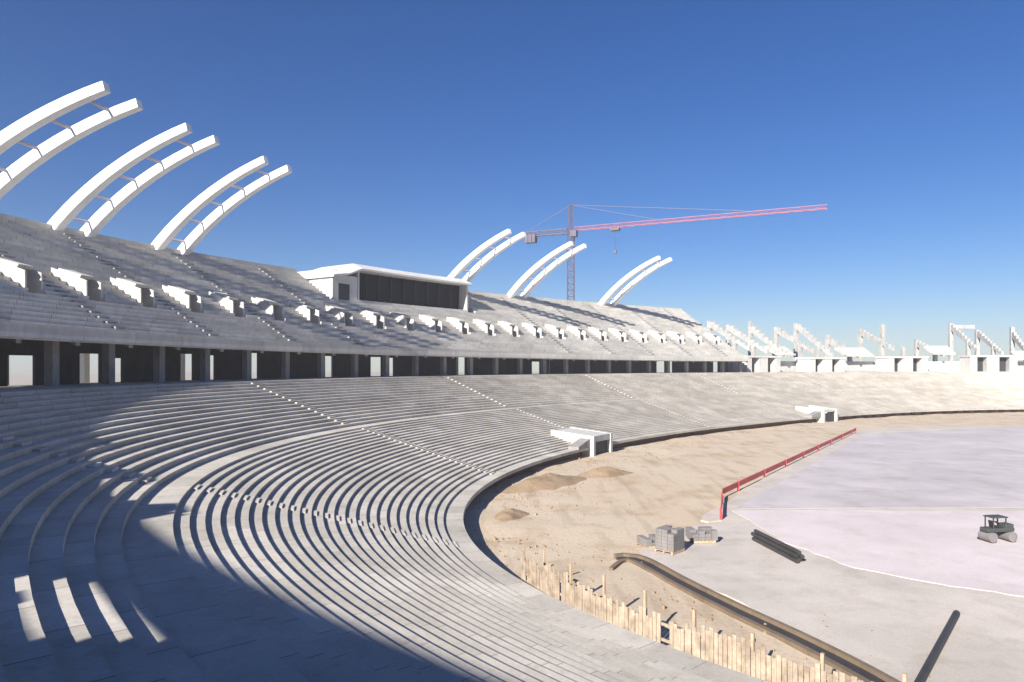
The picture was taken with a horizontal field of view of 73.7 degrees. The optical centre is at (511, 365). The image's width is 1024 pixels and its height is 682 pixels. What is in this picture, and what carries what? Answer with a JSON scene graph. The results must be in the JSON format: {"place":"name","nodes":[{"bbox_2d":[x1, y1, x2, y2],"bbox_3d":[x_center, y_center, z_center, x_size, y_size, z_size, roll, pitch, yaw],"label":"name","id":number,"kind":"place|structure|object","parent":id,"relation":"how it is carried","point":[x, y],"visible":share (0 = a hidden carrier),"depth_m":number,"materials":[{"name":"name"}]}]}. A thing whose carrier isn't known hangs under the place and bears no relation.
{"place":"outdoors","nodes":[
{"label":"outdoors","id":0,"kind":"place"},
{"bbox_2d":[9,372,671,384],"bbox_3d":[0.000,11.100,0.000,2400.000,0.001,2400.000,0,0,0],"label":"ground","id":1,"kind":"structure","parent":0,"point":[20,378],"depth_m":720.72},
{"bbox_2d":[0,81,142,198],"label":"roof rib pair","id":2,"kind":"object","parent":1,"relation":"on","point":[18,170],"visible":1,"depth_m":64.42,"materials":[{"name":"white paint"}]},
{"bbox_2d":[47,123,219,382],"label":"roof rib pair","id":3,"kind":"object","parent":1,"relation":"on","point":[70,209],"visible":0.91,"depth_m":75.43,"materials":[{"name":"white paint"}]},
{"bbox_2d":[151,156,291,379],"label":"roof rib pair","id":4,"kind":"object","parent":1,"relation":"on","point":[178,222],"visible":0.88,"depth_m":87.49,"materials":[{"name":"white paint"}]},
{"bbox_2d":[0,213,748,385],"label":"stand","id":5,"kind":"object","parent":1,"relation":"on","point":[144,312],"visible":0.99,"depth_m":87.12,"materials":[{"name":"concrete"}]},
{"bbox_2d":[297,264,471,311],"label":"press box","id":6,"kind":"object","parent":5,"relation":"on","point":[361,283],"visible":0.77,"depth_m":119.12,"materials":[{"name":"white concrete"}]},
{"bbox_2d":[338,283,349,300],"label":"door","id":7,"kind":"structure","parent":6,"relation":"in","point":[343,289],"depth_m":108.76,"materials":[{"name":"metal"}]},
{"bbox_2d":[448,229,525,374],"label":"roof rib pair","id":8,"kind":"object","parent":1,"relation":"on","point":[458,270],"visible":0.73,"depth_m":132.30,"materials":[{"name":"white paint"}]},
{"bbox_2d":[0,371,1023,681],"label":"stand","id":9,"kind":"object","parent":1,"relation":"on","point":[250,531],"visible":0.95,"depth_m":30.88,"materials":[{"name":"concrete"}]},
{"bbox_2d":[507,241,586,298],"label":"roof rib pair","id":10,"kind":"object","parent":1,"relation":"on","point":[526,277],"visible":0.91,"depth_m":146.27,"materials":[{"name":"white paint"}]},
{"bbox_2d":[551,427,612,455],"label":"tunnel portal","id":11,"kind":"object","parent":1,"relation":"on","point":[595,442],"visible":0.84,"depth_m":84.56,"materials":[{"name":"concrete"}]},
{"bbox_2d":[598,256,671,305],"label":"roof rib pair","id":12,"kind":"object","parent":1,"relation":"on","point":[612,291],"visible":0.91,"depth_m":164.82,"materials":[{"name":"white paint"}]},
{"bbox_2d":[525,204,826,300],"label":"tower crane","id":13,"kind":"object","parent":1,"relation":"on","point":[530,238],"visible":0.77,"depth_m":228.69,"materials":[{"name":"red paint"}]},
{"bbox_2d":[707,321,780,371],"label":"stand frame","id":14,"kind":"object","parent":1,"relation":"on","point":[755,363],"visible":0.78,"depth_m":179.95,"materials":[{"name":"concrete"}]},
{"bbox_2d":[478,409,1023,494],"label":"arena wall","id":15,"kind":"structure","parent":1,"relation":"on","point":[615,446],"depth_m":116.99,"materials":[{"name":"concrete"}]},
{"bbox_2d":[748,321,795,356],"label":"lone frame","id":16,"kind":"object","parent":1,"relation":"on","point":[775,349],"visible":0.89,"depth_m":189.10,"materials":[{"name":"concrete"}]},
{"bbox_2d":[774,323,845,371],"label":"stand frame","id":17,"kind":"object","parent":1,"relation":"on","point":[820,363],"visible":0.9,"depth_m":189.77,"materials":[{"name":"concrete"}]},
{"bbox_2d":[795,405,837,422],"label":"tunnel portal","id":18,"kind":"object","parent":1,"relation":"on","point":[825,414],"visible":0.92,"depth_m":134.94,"materials":[{"name":"concrete"}]},
{"bbox_2d":[825,335,873,360],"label":"lone frame","id":19,"kind":"object","parent":1,"relation":"on","point":[849,353],"visible":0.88,"depth_m":196.26,"materials":[{"name":"concrete"}]},
{"bbox_2d":[858,325,928,371],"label":"stand frame","id":20,"kind":"object","parent":1,"relation":"on","point":[902,362],"visible":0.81,"depth_m":195.31,"materials":[{"name":"concrete"}]},
{"bbox_2d":[894,358,897,370],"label":"doorway","id":21,"kind":"structure","parent":20,"relation":"in","point":[895,359],"depth_m":195.34,"materials":[{"name":"concrete"}]},
{"bbox_2d":[913,358,916,370],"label":"doorway","id":22,"kind":"structure","parent":20,"relation":"in","point":[914,359],"depth_m":196.20,"materials":[{"name":"concrete"}]},
{"bbox_2d":[914,340,955,360],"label":"lone frame","id":23,"kind":"object","parent":1,"relation":"on","point":[935,351],"visible":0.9,"depth_m":200.84,"materials":[{"name":"concrete"}]},
{"bbox_2d":[948,323,1017,371],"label":"stand frame","id":24,"kind":"object","parent":1,"relation":"on","point":[992,362],"visible":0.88,"depth_m":196.58,"materials":[{"name":"concrete"}]},
{"bbox_2d":[977,357,982,370],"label":"doorway","id":25,"kind":"structure","parent":24,"relation":"in","point":[979,359],"depth_m":196.54,"materials":[{"name":"concrete"}]},
{"bbox_2d":[999,357,1005,370],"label":"doorway","id":26,"kind":"structure","parent":24,"relation":"in","point":[1002,360],"depth_m":195.79,"materials":[{"name":"concrete"}]},
{"bbox_2d":[1010,327,1023,360],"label":"lone frame","id":27,"kind":"object","parent":1,"relation":"on","point":[1014,337],"visible":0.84,"depth_m":203.63,"materials":[{"name":"concrete"}]},
{"bbox_2d":[0,0,1023,371],"label":"sky","id":28,"kind":"structure","parent":0,"point":[412,134],"materials":[{"name":"blue"}]},
{"bbox_2d":[463,412,1023,681],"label":"arena ground","id":29,"kind":"structure","parent":0,"point":[684,490],"depth_m":54.13,"materials":[{"name":"beige sand"}]},
{"bbox_2d":[495,508,529,520],"bbox_3d":[-0.252,10.798,49.847,3.257,0.645,6.586,0,0,25],"label":"earth heap","id":30,"kind":"object","parent":29,"relation":"on","point":[509,514],"visible":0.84,"depth_m":49.35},
{"bbox_2d":[502,473,586,493],"bbox_3d":[3.232,10.565,63.420,5.398,1.111,14.325,0,0,40],"label":"earth heap","id":31,"kind":"object","parent":29,"relation":"on","point":[549,481],"visible":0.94,"depth_m":61.71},
{"bbox_2d":[577,467,632,477],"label":"earth heap","id":32,"kind":"object","parent":29,"relation":"on","point":[602,472],"visible":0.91,"depth_m":68.39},
{"bbox_2d":[521,547,906,681],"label":"plank fence","id":33,"kind":"object","parent":29,"relation":"on","point":[712,646],"visible":0.75,"depth_m":25.31,"materials":[{"name":"beige wood"}]},
{"bbox_2d":[469,413,1005,677],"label":"rubble","id":34,"kind":"object","parent":29,"relation":"on","point":[662,606],"visible":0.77,"depth_m":52.22,"materials":[{"name":"beige stone"}]},
{"bbox_2d":[609,553,900,681],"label":"channel kerb","id":35,"kind":"structure","parent":29,"relation":"on","point":[814,648],"depth_m":28.85,"materials":[{"name":"concrete"}]},
{"bbox_2d":[720,428,855,519],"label":"red barrier","id":36,"kind":"object","parent":29,"relation":"on","point":[737,484],"visible":0.97,"depth_m":69.70,"materials":[{"name":"plastic"}]},
{"bbox_2d":[641,426,1023,681],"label":"track","id":37,"kind":"structure","parent":0,"point":[905,620],"depth_m":31.73,"materials":[{"name":"grey concrete"}]},
{"bbox_2d":[635,534,654,547],"bbox_3d":[8.419,10.678,41.576,1.400,0.545,1.210,0,0,-17],"label":"block pallet","id":38,"kind":"object","parent":37,"relation":"on","point":[645,541],"visible":0.69,"depth_m":41.25,"materials":[{"name":"grey concrete"}]},
{"bbox_2d":[655,525,684,554],"bbox_3d":[9.288,10.207,40.166,1.210,1.345,1.400,0,0,44],"label":"block pallet","id":39,"kind":"object","parent":37,"relation":"on","point":[669,538],"visible":1,"depth_m":39.78,"materials":[{"name":"grey concrete"}]},
{"bbox_2d":[685,526,717,542],"bbox_3d":[11.800,10.508,42.521,1.620,0.745,1.210,0,0,-6],"label":"block pallet","id":40,"kind":"object","parent":37,"relation":"on","point":[705,534],"visible":1,"depth_m":41.98,"materials":[{"name":"grey concrete"}]},
{"bbox_2d":[751,529,804,563],"bbox_3d":[15.630,10.571,40.356,0.725,0.658,5.414,0,0,-8],"label":"pipe stack","id":41,"kind":"object","parent":37,"relation":"on","point":[789,552],"visible":1,"depth_m":39.75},
{"bbox_2d":[731,510,1023,596],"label":"ground sheet","id":42,"kind":"object","parent":37,"relation":"on","point":[949,548],"visible":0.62,"depth_m":42.04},
{"bbox_2d":[978,514,1017,542],"bbox_3d":[30.076,10.050,42.286,1.973,1.540,0.864,0,0,-9],"label":"road roller","id":43,"kind":"object","parent":42,"relation":"on","point":[1004,530],"visible":1,"depth_m":42.06,"materials":[{"name":"paint"}]},
{"bbox_2d":[914,610,959,681],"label":"drain pipe","id":44,"kind":"object","parent":37,"relation":"on","point":[928,664],"visible":1,"depth_m":25.67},
{"bbox_2d":[729,361,1023,371],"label":"concourse wall","id":45,"kind":"structure","parent":0,"point":[850,366],"depth_m":197.76,"materials":[{"name":"white concrete"}]},
{"bbox_2d":[736,427,1023,508],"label":"pitch","id":46,"kind":"object","parent":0,"point":[971,468],"visible":0.92,"depth_m":68.48,"materials":[{"name":"grey concrete"}]}
]}

